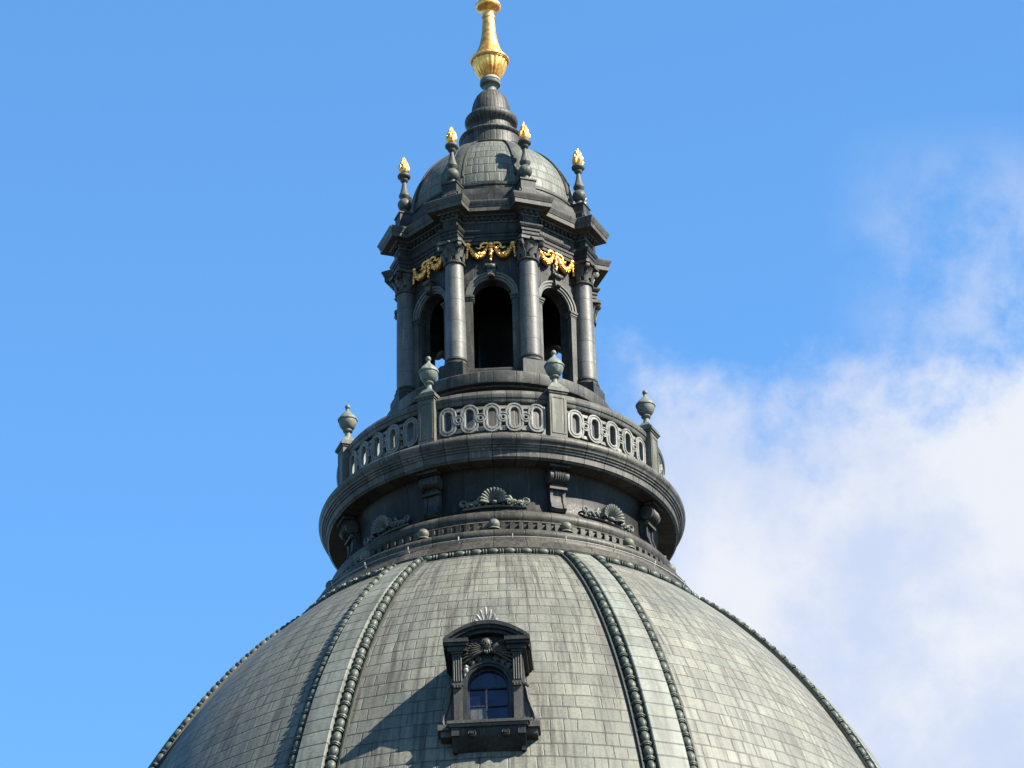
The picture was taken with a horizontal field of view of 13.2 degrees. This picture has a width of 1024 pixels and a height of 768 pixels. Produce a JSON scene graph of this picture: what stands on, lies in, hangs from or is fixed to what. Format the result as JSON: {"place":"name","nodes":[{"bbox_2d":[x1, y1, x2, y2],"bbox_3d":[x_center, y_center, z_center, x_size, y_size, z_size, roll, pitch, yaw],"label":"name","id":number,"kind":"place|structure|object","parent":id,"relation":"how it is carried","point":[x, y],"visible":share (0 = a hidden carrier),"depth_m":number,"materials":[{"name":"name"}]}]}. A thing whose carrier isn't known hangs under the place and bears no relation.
{"place":"outdoors","nodes":[
{"label":"outdoors","id":0,"kind":"place"},
{"bbox_2d":[0,0,1023,767],"label":"sky","id":1,"kind":"structure","parent":0,"point":[812,211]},
{"bbox_2d":[148,511,881,767],"bbox_3d":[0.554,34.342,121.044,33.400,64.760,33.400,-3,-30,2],"label":"dome","id":2,"kind":"structure","parent":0,"point":[644,655],"depth_m":125.42,"materials":[{"name":"tile"}]},
{"bbox_2d":[438,607,540,754],"bbox_3d":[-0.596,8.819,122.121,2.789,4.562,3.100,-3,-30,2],"label":"dormer window","id":3,"kind":"structure","parent":2,"relation":"attached to","point":[489,705],"depth_m":121.14,"materials":[{"name":"stone"}]},
{"bbox_2d":[467,669,509,719],"bbox_3d":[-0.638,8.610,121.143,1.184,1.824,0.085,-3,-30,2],"label":"window pane","id":4,"kind":"structure","parent":3,"relation":"in","point":[488,688],"depth_m":121.24,"materials":[{"name":"blue glass"}]},
{"bbox_2d":[319,434,685,569],"bbox_3d":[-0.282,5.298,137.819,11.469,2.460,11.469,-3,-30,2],"label":"gallery","id":5,"kind":"object","parent":2,"relation":"on","point":[377,499],"visible":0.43,"depth_m":134.13,"materials":[{"name":"grey stone"}]},
{"bbox_2d":[377,186,611,445],"bbox_3d":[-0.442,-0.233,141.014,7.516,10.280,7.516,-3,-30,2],"label":"lantern","id":6,"kind":"object","parent":5,"relation":"on","point":[495,294],"visible":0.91,"depth_m":140.25,"materials":[{"name":"stone"}]},
{"bbox_2d":[394,89,590,226],"bbox_3d":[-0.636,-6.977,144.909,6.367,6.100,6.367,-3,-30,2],"label":"cupola","id":7,"kind":"object","parent":6,"relation":"on","point":[488,154],"visible":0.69,"depth_m":142.47,"materials":[{"name":"metal"}]},
{"bbox_2d":[397,157,410,211],"bbox_3d":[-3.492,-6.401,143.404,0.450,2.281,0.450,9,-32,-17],"label":"torch","id":8,"kind":"object","parent":7,"relation":"on","point":[404,177],"visible":1,"depth_m":143.35,"materials":[{"name":"metal"}]},
{"bbox_2d":[445,127,458,181],"bbox_3d":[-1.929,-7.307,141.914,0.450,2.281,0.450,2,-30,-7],"label":"torch","id":9,"kind":"object","parent":7,"relation":"on","point":[452,172],"visible":1,"depth_m":141.83,"materials":[{"name":"metal"}]},
{"bbox_2d":[470,0,508,89],"bbox_3d":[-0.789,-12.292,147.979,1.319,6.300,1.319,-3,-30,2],"label":"spire","id":10,"kind":"structure","parent":7,"relation":"on","point":[489,61],"depth_m":146.74,"materials":[{"name":"metal"}]},
{"bbox_2d":[518,123,531,177],"bbox_3d":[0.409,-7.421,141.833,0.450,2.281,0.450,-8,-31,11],"label":"torch","id":11,"kind":"object","parent":7,"relation":"on","point":[525,168],"visible":1,"depth_m":141.76,"materials":[{"name":"metal"}]},
{"bbox_2d":[571,148,585,202],"bbox_3d":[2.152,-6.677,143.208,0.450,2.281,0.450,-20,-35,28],"label":"torch","id":12,"kind":"object","parent":7,"relation":"on","point":[578,168],"visible":1,"depth_m":143.17,"materials":[{"name":"metal"}]},
{"bbox_2d":[335,386,664,486],"bbox_3d":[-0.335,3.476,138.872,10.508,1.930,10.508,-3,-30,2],"label":"balustrade","id":13,"kind":"object","parent":5,"relation":"on","point":[373,442],"visible":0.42,"depth_m":135.03,"materials":[{"name":"stone"}]},
{"bbox_2d":[338,404,357,440],"bbox_3d":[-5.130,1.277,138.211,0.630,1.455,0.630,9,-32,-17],"label":"urn","id":14,"kind":"object","parent":13,"relation":"on","point":[347,420],"visible":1,"depth_m":138.03,"materials":[{"name":"grey stone"}]},
{"bbox_2d":[418,356,438,394],"bbox_3d":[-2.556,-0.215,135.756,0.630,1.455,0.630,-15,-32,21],"label":"urn","id":15,"kind":"object","parent":13,"relation":"on","point":[428,372],"visible":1,"depth_m":135.57,"materials":[{"name":"grey stone"}]},
{"bbox_2d":[544,350,564,387],"bbox_3d":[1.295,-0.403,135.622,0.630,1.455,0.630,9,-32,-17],"label":"urn","id":16,"kind":"object","parent":13,"relation":"on","point":[553,366],"visible":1,"depth_m":135.44,"materials":[{"name":"grey stone"}]},
{"bbox_2d":[635,390,655,426],"bbox_3d":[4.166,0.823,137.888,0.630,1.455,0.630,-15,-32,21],"label":"urn","id":17,"kind":"object","parent":13,"relation":"on","point":[645,405],"visible":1,"depth_m":137.71,"materials":[{"name":"grey stone"}]}
]}

